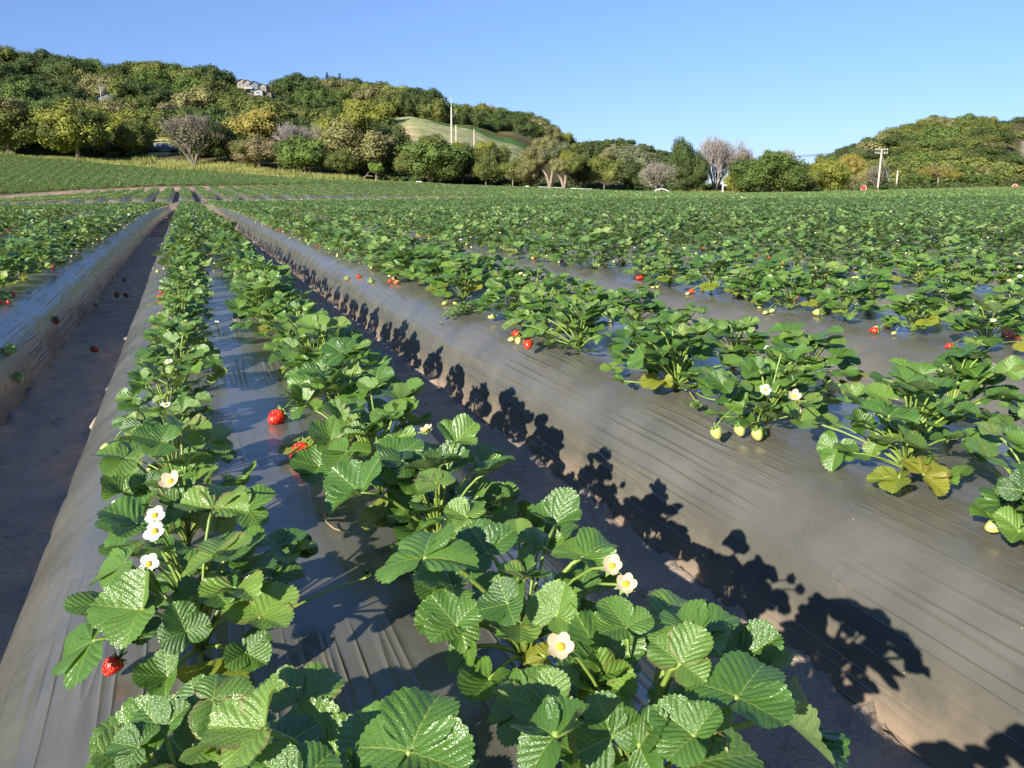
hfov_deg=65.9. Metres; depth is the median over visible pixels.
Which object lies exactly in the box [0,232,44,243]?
strawberry plant
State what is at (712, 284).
strawberry plant
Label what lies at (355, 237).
strawberry plant
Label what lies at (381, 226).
strawberry plant
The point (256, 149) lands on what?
tree
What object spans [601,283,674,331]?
strawberry plant
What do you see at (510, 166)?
tree
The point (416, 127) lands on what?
ground
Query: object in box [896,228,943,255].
strawberry plant
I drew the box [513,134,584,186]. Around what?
tree
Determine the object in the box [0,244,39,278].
strawberry plant
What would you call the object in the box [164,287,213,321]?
strawberry plant
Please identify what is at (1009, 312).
strawberry plant
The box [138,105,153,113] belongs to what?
hillside tree
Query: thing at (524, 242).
strawberry plant
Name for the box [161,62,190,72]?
hillside tree
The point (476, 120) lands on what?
hillside tree
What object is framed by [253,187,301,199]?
plastic mulch
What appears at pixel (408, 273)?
strawberry plant
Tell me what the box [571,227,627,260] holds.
strawberry plant
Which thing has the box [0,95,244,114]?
power line
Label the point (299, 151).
tree
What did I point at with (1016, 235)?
strawberry plant
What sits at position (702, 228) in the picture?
strawberry plant
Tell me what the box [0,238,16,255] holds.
strawberry plant
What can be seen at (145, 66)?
hillside tree
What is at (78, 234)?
strawberry plant
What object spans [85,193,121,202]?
plastic mulch
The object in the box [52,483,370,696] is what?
strawberry plant
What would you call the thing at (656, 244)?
strawberry plant
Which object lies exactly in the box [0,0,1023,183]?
sky
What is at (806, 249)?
strawberry plant
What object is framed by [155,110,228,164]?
tree
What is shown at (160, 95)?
hillside tree
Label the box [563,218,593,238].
strawberry plant
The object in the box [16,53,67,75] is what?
hillside tree
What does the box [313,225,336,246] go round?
strawberry plant
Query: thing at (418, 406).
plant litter
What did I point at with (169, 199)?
plastic mulch
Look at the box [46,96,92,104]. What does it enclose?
hillside tree
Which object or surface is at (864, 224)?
strawberry plant
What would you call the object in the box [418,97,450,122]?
hillside tree
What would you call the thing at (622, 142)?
scrub
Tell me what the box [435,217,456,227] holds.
strawberry plant
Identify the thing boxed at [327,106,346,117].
hillside tree
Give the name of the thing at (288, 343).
strawberry plant
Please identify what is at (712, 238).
strawberry plant
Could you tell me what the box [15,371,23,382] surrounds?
strawberry
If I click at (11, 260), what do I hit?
strawberry plant
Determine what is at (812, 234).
strawberry plant
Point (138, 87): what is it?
hillside tree
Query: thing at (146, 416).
strawberry plant
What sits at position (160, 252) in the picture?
strawberry plant
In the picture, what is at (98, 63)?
hillside tree
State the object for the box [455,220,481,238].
strawberry plant
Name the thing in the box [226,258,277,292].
strawberry plant
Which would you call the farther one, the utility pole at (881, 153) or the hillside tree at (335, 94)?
the hillside tree at (335, 94)
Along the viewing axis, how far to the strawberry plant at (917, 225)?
7.96 m
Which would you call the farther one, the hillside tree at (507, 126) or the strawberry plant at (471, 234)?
the hillside tree at (507, 126)
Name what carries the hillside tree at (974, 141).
on the ground at (416, 127)
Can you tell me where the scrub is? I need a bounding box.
[553,133,670,180]
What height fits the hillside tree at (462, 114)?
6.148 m
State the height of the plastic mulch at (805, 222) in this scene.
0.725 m
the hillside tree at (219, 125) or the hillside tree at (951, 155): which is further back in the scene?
the hillside tree at (951, 155)
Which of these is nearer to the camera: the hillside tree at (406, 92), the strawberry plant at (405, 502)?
the strawberry plant at (405, 502)
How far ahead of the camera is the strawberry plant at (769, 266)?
4.28 m
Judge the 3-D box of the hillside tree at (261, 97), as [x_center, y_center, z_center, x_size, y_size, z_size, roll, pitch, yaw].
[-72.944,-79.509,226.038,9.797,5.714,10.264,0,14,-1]
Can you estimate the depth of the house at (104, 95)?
208.18 m
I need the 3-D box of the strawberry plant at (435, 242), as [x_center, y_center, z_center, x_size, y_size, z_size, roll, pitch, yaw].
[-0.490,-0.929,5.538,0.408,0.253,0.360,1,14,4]
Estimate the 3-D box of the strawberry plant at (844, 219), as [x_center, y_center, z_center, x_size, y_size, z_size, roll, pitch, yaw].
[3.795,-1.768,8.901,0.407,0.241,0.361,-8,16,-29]
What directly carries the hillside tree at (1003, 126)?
on the ground at (416, 127)
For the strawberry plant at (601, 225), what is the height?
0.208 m
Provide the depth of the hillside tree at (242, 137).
129.57 m
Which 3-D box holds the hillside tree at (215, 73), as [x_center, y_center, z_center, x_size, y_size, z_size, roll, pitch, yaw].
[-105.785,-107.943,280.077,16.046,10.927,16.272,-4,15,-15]
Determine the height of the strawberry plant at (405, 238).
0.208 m
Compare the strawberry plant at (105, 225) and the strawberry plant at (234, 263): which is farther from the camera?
the strawberry plant at (105, 225)
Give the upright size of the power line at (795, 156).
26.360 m
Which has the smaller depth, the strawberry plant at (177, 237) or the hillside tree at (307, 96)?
the strawberry plant at (177, 237)
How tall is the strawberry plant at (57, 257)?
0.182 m
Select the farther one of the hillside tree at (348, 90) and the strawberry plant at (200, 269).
the hillside tree at (348, 90)
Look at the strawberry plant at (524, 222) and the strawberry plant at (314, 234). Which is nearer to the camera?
the strawberry plant at (314, 234)
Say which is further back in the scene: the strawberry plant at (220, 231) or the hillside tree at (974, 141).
the hillside tree at (974, 141)
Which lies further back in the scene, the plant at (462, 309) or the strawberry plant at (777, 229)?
the strawberry plant at (777, 229)
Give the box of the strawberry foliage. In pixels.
[0,153,1023,447]
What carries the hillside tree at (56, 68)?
on the ground at (416, 127)
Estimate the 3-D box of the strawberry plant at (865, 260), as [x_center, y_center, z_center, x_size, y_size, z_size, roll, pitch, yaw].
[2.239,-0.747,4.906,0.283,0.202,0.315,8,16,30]
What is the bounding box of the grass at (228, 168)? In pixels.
[1,150,1023,191]
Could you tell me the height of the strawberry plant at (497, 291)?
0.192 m
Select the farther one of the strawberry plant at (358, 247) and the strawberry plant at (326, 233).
the strawberry plant at (326, 233)
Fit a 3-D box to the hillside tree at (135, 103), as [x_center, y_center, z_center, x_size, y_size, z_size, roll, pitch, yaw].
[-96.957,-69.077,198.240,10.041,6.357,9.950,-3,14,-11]
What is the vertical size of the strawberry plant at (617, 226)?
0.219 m
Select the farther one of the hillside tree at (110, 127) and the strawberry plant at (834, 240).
the hillside tree at (110, 127)
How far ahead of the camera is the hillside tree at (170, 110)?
179.00 m
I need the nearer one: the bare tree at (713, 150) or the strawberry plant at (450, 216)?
the strawberry plant at (450, 216)
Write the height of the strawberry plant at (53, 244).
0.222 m
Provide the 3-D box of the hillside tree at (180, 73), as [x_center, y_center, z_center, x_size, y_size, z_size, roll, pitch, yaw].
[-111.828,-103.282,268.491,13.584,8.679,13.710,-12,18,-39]
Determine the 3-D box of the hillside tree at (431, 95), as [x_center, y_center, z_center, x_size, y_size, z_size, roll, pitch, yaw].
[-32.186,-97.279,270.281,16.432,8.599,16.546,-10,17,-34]
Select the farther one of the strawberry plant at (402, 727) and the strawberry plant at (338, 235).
the strawberry plant at (338, 235)
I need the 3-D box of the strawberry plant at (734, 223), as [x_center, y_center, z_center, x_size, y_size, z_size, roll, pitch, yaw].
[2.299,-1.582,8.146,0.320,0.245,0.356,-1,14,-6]
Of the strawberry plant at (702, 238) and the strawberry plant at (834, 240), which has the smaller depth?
the strawberry plant at (834, 240)
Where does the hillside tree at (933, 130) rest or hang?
on the ground at (416, 127)
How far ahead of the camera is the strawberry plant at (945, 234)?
7.37 m
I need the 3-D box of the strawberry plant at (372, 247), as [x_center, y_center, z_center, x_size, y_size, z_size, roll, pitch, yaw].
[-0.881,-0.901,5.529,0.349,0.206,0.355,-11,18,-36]
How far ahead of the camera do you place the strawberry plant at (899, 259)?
5.04 m
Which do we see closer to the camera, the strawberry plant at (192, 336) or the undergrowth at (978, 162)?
the strawberry plant at (192, 336)
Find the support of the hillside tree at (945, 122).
on the ground at (416, 127)
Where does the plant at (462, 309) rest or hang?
on the plastic mulch at (903, 609)
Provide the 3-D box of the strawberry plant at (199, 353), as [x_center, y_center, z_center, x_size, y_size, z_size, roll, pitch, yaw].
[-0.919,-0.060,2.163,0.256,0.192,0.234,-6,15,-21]
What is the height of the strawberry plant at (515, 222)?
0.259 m
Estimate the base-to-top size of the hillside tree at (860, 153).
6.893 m
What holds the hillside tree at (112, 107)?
on the ground at (416, 127)
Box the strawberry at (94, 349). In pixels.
[88,345,98,352]
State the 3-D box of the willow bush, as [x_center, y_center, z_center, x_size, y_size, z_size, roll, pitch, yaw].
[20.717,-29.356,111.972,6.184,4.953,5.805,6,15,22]
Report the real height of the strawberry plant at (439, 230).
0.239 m
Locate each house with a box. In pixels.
[96,93,118,100]
[236,79,274,98]
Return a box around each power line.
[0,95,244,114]
[2,100,214,121]
[3,91,254,109]
[515,128,872,156]
[519,132,868,157]
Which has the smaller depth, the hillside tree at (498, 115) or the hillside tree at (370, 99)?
the hillside tree at (370, 99)
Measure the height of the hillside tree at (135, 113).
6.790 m
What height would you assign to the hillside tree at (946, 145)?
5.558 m
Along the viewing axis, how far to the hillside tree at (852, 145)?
338.35 m
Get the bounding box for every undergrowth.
[0,59,395,156]
[0,145,1023,191]
[838,124,1023,183]
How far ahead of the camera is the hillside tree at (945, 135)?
280.74 m
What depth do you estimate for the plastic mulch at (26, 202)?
47.13 m
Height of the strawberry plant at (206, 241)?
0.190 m
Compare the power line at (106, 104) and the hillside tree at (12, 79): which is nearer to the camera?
the power line at (106, 104)
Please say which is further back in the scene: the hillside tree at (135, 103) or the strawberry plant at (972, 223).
the hillside tree at (135, 103)
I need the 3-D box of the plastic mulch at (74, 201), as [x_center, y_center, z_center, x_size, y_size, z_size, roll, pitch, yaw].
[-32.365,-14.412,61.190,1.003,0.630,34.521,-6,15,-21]
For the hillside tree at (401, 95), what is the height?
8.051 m
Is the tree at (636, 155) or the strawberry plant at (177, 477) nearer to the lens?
the strawberry plant at (177, 477)
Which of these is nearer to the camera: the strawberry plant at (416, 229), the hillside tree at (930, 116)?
the strawberry plant at (416, 229)
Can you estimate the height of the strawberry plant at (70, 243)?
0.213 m
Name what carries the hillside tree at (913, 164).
on the ground at (416, 127)
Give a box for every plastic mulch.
[0,206,171,425]
[0,210,770,767]
[0,211,92,237]
[11,201,37,203]
[36,200,61,203]
[60,193,104,203]
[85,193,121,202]
[108,191,143,202]
[132,190,159,202]
[155,190,175,202]
[178,193,194,202]
[194,189,216,202]
[205,205,1023,767]
[208,189,238,201]
[224,188,260,200]
[240,188,280,199]
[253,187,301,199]
[270,187,322,198]
[280,208,1023,430]
[292,188,342,198]
[303,187,360,198]
[314,186,379,197]
[323,185,398,197]
[327,210,1023,328]
[373,208,1023,285]
[442,209,1023,263]
[456,206,1023,250]
[512,206,1022,239]
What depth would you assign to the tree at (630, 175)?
116.88 m
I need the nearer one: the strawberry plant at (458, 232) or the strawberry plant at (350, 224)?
the strawberry plant at (458, 232)
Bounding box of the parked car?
[149,143,178,151]
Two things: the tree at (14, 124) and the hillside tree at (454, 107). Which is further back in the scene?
the hillside tree at (454, 107)
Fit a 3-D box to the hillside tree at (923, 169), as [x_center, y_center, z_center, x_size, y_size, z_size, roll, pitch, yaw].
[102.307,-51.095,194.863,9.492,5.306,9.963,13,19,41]
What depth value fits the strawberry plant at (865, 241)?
6.59 m
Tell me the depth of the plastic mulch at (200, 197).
49.95 m
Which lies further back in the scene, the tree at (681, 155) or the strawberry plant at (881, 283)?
the tree at (681, 155)
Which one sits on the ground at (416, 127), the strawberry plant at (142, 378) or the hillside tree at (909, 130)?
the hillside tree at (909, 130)
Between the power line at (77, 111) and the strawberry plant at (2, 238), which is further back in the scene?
the power line at (77, 111)
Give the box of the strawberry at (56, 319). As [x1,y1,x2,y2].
[53,316,58,323]
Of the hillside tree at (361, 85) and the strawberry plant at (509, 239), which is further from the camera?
the hillside tree at (361, 85)
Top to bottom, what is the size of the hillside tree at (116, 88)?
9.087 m
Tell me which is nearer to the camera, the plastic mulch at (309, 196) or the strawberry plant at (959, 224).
the strawberry plant at (959, 224)
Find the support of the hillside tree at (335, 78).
on the ground at (416, 127)
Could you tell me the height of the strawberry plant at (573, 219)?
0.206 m
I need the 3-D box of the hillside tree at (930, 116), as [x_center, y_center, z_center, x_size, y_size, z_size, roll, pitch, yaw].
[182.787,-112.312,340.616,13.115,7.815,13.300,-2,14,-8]
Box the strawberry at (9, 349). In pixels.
[3,342,17,354]
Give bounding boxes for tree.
[0,45,25,61]
[0,61,21,81]
[0,73,39,86]
[0,79,42,101]
[0,96,40,152]
[6,59,38,75]
[14,95,35,103]
[16,48,57,60]
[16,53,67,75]
[16,110,50,145]
[19,98,60,111]
[24,97,111,157]
[31,79,71,92]
[34,90,72,101]
[40,57,91,79]
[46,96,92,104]
[50,85,92,99]
[53,73,89,87]
[61,58,96,68]
[62,65,112,78]
[72,96,121,108]
[74,72,116,93]
[80,57,103,68]
[87,67,109,73]
[88,78,134,98]
[94,79,108,100]
[99,99,138,113]
[101,73,133,78]
[102,60,137,74]
[102,95,143,109]
[102,122,119,141]
[103,111,132,127]
[110,134,154,151]
[112,116,154,157]
[117,74,146,83]
[118,60,144,76]
[118,107,167,133]
[121,79,166,95]
[123,94,154,106]
[129,68,174,85]
[134,60,170,71]
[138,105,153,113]
[140,87,181,107]
[143,107,177,115]
[147,111,195,137]
[152,102,180,111]
[154,84,175,91]
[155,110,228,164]
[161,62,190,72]
[166,65,205,80]
[170,84,217,108]
[171,73,211,93]
[176,104,217,117]
[183,115,218,120]
[190,120,239,162]
[191,117,240,156]
[193,63,235,86]
[193,77,231,96]
[196,104,236,115]
[202,93,237,110]
[203,113,241,124]
[216,87,249,97]
[221,94,267,112]
[222,107,281,141]
[223,109,276,119]
[225,135,278,166]
[233,134,250,155]
[243,100,303,119]
[244,95,270,101]
[265,78,301,98]
[272,122,321,166]
[272,134,331,171]
[273,101,312,109]
[274,72,305,82]
[275,94,301,106]
[276,116,306,126]
[278,123,313,139]
[290,79,329,93]
[291,89,324,108]
[295,116,324,126]
[296,107,336,119]
[302,77,320,85]
[309,97,342,109]
[309,115,335,140]
[311,87,347,100]
[317,77,357,90]
[319,111,398,177]
[322,147,359,172]
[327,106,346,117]
[329,76,343,82]
[334,84,365,100]
[342,97,365,107]
[343,101,396,124]
[345,77,369,84]
[346,81,370,89]
[350,83,397,101]
[364,80,390,89]
[366,95,386,104]
[371,121,380,130]
[375,90,403,116]
[377,121,415,172]
[382,84,410,91]
[388,92,410,116]
[392,132,470,181]
[393,95,416,116]
[397,86,441,100]
[399,90,417,113]
[407,94,431,116]
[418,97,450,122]
[428,90,449,102]
[443,101,463,123]
[444,107,466,121]
[445,141,479,183]
[449,114,467,124]
[453,103,474,113]
[462,102,489,111]
[465,114,485,126]
[469,140,511,185]
[472,103,495,112]
[472,159,499,185]
[473,107,488,116]
[480,120,503,132]
[484,117,500,126]
[488,111,505,119]
[490,107,509,114]
[498,119,513,131]
[498,158,520,185]
[500,113,520,119]
[507,115,530,123]
[509,117,523,131]
[513,120,546,138]
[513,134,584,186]
[517,111,535,116]
[518,149,546,186]
[530,118,548,126]
[532,115,550,125]
[544,126,561,138]
[548,150,583,187]
[553,135,568,143]
[560,132,572,141]
[567,139,605,187]
[568,138,575,144]
[584,150,624,188]
[610,144,657,185]
[621,160,648,187]
[664,136,693,190]
[685,149,710,191]
[698,133,747,191]
[721,171,744,191]
[726,144,754,172]
[726,149,811,191]
[777,146,801,190]
[786,175,818,191]
[805,158,852,190]
[813,153,841,162]
[832,143,858,153]
[836,148,855,157]
[838,153,869,182]
[844,147,871,155]
[846,174,867,189]
[847,149,874,159]
[854,138,882,147]
[855,139,889,150]
[862,148,901,159]
[864,164,893,185]
[871,155,930,173]
[873,133,894,142]
[874,126,897,136]
[877,157,909,164]
[879,132,920,148]
[894,127,923,135]
[894,143,921,154]
[894,151,936,161]
[896,123,915,129]
[901,173,930,184]
[906,133,931,140]
[912,166,946,175]
[915,117,933,125]
[915,136,949,148]
[916,119,942,128]
[916,164,963,182]
[923,124,961,137]
[926,149,965,160]
[928,115,947,121]
[931,117,957,126]
[934,141,968,150]
[937,129,971,139]
[941,165,977,177]
[951,131,1002,146]
[952,118,976,127]
[954,149,978,158]
[955,113,977,119]
[955,170,1000,183]
[961,144,1009,160]
[964,166,993,173]
[968,117,993,128]
[968,127,991,138]
[975,115,999,124]
[977,141,1005,149]
[983,163,1023,176]
[984,129,1017,144]
[987,151,1023,165]
[995,174,1023,184]
[997,123,1013,131]
[999,120,1015,124]
[1006,116,1023,123]
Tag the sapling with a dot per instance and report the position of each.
(376, 168)
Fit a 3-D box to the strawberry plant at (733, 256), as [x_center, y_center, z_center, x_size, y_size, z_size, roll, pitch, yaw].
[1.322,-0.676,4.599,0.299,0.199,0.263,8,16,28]
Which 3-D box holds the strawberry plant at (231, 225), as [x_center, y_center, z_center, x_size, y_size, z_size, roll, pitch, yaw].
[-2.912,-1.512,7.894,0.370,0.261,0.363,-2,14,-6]
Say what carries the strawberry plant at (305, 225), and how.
on the plastic mulch at (903, 609)
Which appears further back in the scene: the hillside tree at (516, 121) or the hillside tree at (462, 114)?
the hillside tree at (516, 121)
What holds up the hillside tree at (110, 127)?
on the ground at (416, 127)
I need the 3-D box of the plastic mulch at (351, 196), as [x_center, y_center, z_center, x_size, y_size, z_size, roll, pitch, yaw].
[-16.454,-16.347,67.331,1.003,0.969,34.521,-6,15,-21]
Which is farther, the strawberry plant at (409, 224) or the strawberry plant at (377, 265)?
the strawberry plant at (409, 224)
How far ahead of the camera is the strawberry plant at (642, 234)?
7.30 m
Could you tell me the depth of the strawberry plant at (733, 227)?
8.59 m
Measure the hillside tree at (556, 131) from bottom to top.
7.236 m
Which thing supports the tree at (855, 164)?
on the ground at (416, 127)
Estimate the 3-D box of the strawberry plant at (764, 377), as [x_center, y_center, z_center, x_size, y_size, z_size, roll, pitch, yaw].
[0.608,0.033,1.764,0.336,0.209,0.619,-1,14,-2]
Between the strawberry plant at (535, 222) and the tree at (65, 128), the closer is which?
the strawberry plant at (535, 222)
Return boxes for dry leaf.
[91,299,107,305]
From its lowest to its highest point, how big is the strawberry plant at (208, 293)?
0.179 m
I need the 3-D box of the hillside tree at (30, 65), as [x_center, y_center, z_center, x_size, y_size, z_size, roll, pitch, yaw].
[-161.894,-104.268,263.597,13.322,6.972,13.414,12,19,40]
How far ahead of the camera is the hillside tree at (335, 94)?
257.70 m
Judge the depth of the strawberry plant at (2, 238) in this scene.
6.27 m
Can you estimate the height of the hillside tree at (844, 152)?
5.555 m
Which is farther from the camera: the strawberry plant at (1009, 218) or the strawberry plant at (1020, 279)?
the strawberry plant at (1009, 218)
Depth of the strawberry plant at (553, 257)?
5.74 m
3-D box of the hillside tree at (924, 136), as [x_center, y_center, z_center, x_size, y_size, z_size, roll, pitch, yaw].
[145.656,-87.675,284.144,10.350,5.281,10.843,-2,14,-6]
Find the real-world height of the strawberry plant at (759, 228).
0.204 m
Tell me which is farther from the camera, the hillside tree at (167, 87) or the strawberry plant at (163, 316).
the hillside tree at (167, 87)
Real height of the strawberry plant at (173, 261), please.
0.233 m
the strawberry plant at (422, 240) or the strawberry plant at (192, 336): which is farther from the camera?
the strawberry plant at (422, 240)
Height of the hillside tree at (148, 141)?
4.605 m
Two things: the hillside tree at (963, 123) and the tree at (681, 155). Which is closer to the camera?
the tree at (681, 155)
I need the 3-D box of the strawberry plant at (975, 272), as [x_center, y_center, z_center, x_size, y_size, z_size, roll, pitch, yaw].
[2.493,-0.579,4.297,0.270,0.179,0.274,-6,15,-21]
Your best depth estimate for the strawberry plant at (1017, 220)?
8.43 m
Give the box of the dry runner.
[323,507,350,532]
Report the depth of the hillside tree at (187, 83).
231.51 m
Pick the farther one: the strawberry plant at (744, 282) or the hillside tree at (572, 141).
the hillside tree at (572, 141)
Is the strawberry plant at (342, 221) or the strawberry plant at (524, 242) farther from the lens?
the strawberry plant at (342, 221)
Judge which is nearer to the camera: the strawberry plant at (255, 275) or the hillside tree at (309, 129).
the strawberry plant at (255, 275)
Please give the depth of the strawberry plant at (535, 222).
7.22 m
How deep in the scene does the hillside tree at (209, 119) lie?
153.52 m
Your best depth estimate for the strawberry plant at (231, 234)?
6.50 m
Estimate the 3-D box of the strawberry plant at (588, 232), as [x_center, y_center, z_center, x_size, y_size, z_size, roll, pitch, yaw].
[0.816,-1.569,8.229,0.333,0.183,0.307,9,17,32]
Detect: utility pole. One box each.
[451,97,455,142]
[875,148,891,189]
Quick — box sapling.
[367,162,384,180]
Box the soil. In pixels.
[0,234,929,767]
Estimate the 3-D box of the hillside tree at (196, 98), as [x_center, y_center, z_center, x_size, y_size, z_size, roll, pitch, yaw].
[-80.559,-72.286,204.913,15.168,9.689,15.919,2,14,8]
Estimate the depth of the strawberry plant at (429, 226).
8.81 m
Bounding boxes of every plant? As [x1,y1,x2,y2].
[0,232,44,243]
[0,237,12,245]
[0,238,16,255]
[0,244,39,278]
[0,247,27,288]
[0,257,21,298]
[7,249,44,274]
[9,229,35,248]
[12,237,65,272]
[18,228,48,239]
[19,226,45,239]
[22,234,69,263]
[22,243,67,267]
[27,225,53,238]
[32,219,68,235]
[33,220,65,235]
[33,240,77,259]
[35,222,59,236]
[42,231,86,249]
[43,232,83,256]
[51,217,72,228]
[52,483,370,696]
[55,230,84,250]
[66,221,106,243]
[67,228,98,245]
[79,221,104,239]
[83,220,111,238]
[84,674,276,767]
[87,218,116,237]
[92,413,277,558]
[100,359,213,448]
[109,396,238,493]
[124,325,226,394]
[133,312,223,369]
[146,289,216,334]
[147,270,208,312]
[152,238,208,262]
[156,235,210,272]
[156,309,218,349]
[157,265,212,296]
[159,224,201,245]
[159,234,201,255]
[159,250,211,292]
[162,233,202,251]
[162,244,207,269]
[164,222,203,239]
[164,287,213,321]
[166,661,480,767]
[168,217,195,230]
[168,225,203,241]
[168,252,208,278]
[168,268,213,296]
[169,220,197,234]
[171,217,199,229]
[171,228,204,247]
[199,217,223,231]
[201,216,233,235]
[202,219,237,243]
[204,217,232,235]
[204,224,237,239]
[204,225,234,234]
[204,228,242,244]
[204,230,257,258]
[205,232,240,253]
[208,229,238,244]
[210,246,250,270]
[212,231,249,252]
[213,243,232,263]
[214,236,257,265]
[223,245,262,272]
[223,249,262,277]
[224,270,301,329]
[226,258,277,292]
[229,263,302,316]
[230,250,275,288]
[230,254,266,280]
[232,269,280,312]
[253,289,320,343]
[263,301,328,352]
[268,314,401,424]
[269,313,347,373]
[277,337,394,457]
[288,215,310,234]
[288,376,440,493]
[289,222,318,238]
[292,219,311,233]
[299,223,320,240]
[305,223,331,241]
[307,222,334,244]
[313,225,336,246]
[316,227,348,249]
[318,217,335,223]
[322,413,580,559]
[324,228,361,254]
[328,228,354,250]
[330,220,354,230]
[332,218,348,226]
[335,221,358,238]
[336,230,377,257]
[343,234,389,260]
[352,236,391,266]
[353,219,383,241]
[360,225,390,245]
[362,240,409,268]
[369,246,413,277]
[373,224,404,250]
[374,487,636,702]
[379,234,413,256]
[380,244,431,283]
[381,230,406,248]
[398,234,431,253]
[399,245,457,282]
[401,217,425,233]
[410,237,442,253]
[413,222,431,235]
[413,232,470,258]
[413,250,472,291]
[417,219,439,237]
[423,218,443,238]
[425,254,493,304]
[428,219,461,240]
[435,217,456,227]
[436,242,468,275]
[438,223,469,241]
[438,299,834,380]
[445,214,459,231]
[447,221,485,245]
[453,216,472,236]
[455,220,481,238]
[460,224,499,246]
[466,249,506,277]
[470,226,505,248]
[471,277,542,318]
[472,221,492,240]
[486,588,849,767]
[489,219,519,237]
[489,225,520,251]
[489,260,532,289]
[499,230,537,254]
[500,295,623,351]
[501,279,585,341]
[507,264,565,293]
[509,229,556,259]
[513,220,544,245]
[519,218,535,233]
[526,216,550,234]
[526,233,575,261]
[535,231,558,250]
[539,270,583,302]
[545,220,566,233]
[546,234,577,251]
[549,238,593,264]
[552,216,577,232]
[552,223,573,237]
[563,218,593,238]
[564,225,600,254]
[570,243,615,268]
[571,218,584,231]
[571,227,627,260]
[571,279,623,322]
[578,224,602,239]
[596,220,618,231]
[597,237,647,265]
[599,316,693,372]
[601,226,621,242]
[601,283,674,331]
[607,310,742,407]
[609,220,638,235]
[609,223,643,245]
[623,253,673,279]
[624,221,649,242]
[629,238,667,269]
[633,229,656,248]
[639,220,667,244]
[645,246,699,273]
[645,255,691,287]
[648,217,673,232]
[648,229,683,251]
[656,302,709,335]
[658,223,692,245]
[663,213,685,223]
[665,218,689,234]
[669,227,708,253]
[675,254,736,294]
[678,211,706,231]
[679,223,710,249]
[684,220,712,235]
[685,234,730,254]
[688,342,846,440]
[696,231,737,251]
[701,316,773,358]
[702,216,726,239]
[708,220,737,235]
[715,250,758,277]
[716,233,758,254]
[717,240,751,261]
[720,219,748,238]
[722,265,773,299]
[725,219,755,239]
[737,224,771,244]
[742,227,787,258]
[744,242,780,262]
[746,217,768,227]
[747,255,809,290]
[750,218,780,241]
[750,267,822,313]
[761,225,787,243]
[764,219,787,233]
[764,322,867,392]
[768,217,806,238]
[770,232,822,269]
[783,238,813,261]
[783,365,980,496]
[785,221,807,235]
[788,261,848,297]
[791,228,821,248]
[795,221,819,232]
[795,227,820,243]
[800,215,830,233]
[803,235,853,262]
[803,246,853,274]
[812,216,835,231]
[812,225,854,249]
[812,278,885,319]
[817,224,850,246]
[818,217,853,235]
[835,233,881,255]
[836,268,900,305]
[841,216,861,236]
[842,244,886,268]
[847,220,875,240]
[848,231,880,250]
[848,247,896,278]
[857,218,888,234]
[868,212,892,232]
[868,343,1023,424]
[869,289,954,334]
[870,225,900,241]
[877,226,921,253]
[877,234,916,257]
[885,220,907,239]
[887,217,914,231]
[888,253,944,285]
[891,245,928,276]
[894,222,928,245]
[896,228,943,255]
[904,236,952,257]
[907,272,977,315]
[914,223,938,243]
[915,214,941,236]
[923,253,977,279]
[927,226,964,246]
[938,224,971,244]
[939,222,965,234]
[939,262,999,291]
[941,243,985,263]
[944,235,991,259]
[945,297,1023,351]
[949,220,976,233]
[958,224,999,249]
[959,223,997,247]
[960,421,1023,542]
[966,221,999,240]
[974,282,1023,337]
[975,243,1013,263]
[980,253,1023,284]
[982,218,1006,238]
[985,224,1023,252]
[990,223,1023,249]
[992,242,1023,270]
[993,216,1014,227]
[995,222,1021,239]
[1002,274,1023,297]
[1008,218,1023,239]
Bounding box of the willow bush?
[637,159,679,190]
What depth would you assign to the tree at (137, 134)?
129.11 m
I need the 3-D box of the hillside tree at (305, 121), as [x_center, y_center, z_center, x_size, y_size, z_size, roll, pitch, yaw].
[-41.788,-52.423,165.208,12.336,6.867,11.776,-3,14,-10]
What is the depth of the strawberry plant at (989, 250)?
5.88 m
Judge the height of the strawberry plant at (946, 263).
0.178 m
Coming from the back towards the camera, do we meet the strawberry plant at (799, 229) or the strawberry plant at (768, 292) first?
the strawberry plant at (799, 229)
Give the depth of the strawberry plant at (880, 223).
8.53 m
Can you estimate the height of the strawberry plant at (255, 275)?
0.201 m
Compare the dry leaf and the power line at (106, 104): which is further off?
the power line at (106, 104)
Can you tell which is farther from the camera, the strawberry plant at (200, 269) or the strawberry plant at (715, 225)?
the strawberry plant at (715, 225)
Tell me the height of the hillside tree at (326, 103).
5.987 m
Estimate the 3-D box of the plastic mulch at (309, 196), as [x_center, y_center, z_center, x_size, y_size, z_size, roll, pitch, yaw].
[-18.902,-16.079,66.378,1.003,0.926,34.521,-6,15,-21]
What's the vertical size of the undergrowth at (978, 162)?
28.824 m
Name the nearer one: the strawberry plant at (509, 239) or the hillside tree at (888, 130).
the strawberry plant at (509, 239)
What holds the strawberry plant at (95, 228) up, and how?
on the plastic mulch at (70, 291)
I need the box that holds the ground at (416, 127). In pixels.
[0,116,1023,236]
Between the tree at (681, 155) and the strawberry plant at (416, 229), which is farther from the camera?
the tree at (681, 155)
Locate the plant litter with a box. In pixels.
[0,272,885,760]
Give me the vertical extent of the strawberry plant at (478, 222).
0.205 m
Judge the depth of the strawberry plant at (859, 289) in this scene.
3.38 m
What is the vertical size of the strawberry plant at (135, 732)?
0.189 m
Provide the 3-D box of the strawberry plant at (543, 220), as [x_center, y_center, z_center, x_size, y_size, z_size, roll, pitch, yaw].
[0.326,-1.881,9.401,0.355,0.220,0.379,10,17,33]
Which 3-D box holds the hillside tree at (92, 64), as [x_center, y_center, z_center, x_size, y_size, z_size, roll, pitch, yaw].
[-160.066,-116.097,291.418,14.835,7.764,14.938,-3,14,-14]
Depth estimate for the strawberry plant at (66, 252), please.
6.34 m
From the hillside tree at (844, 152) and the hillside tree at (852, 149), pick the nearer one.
the hillside tree at (852, 149)

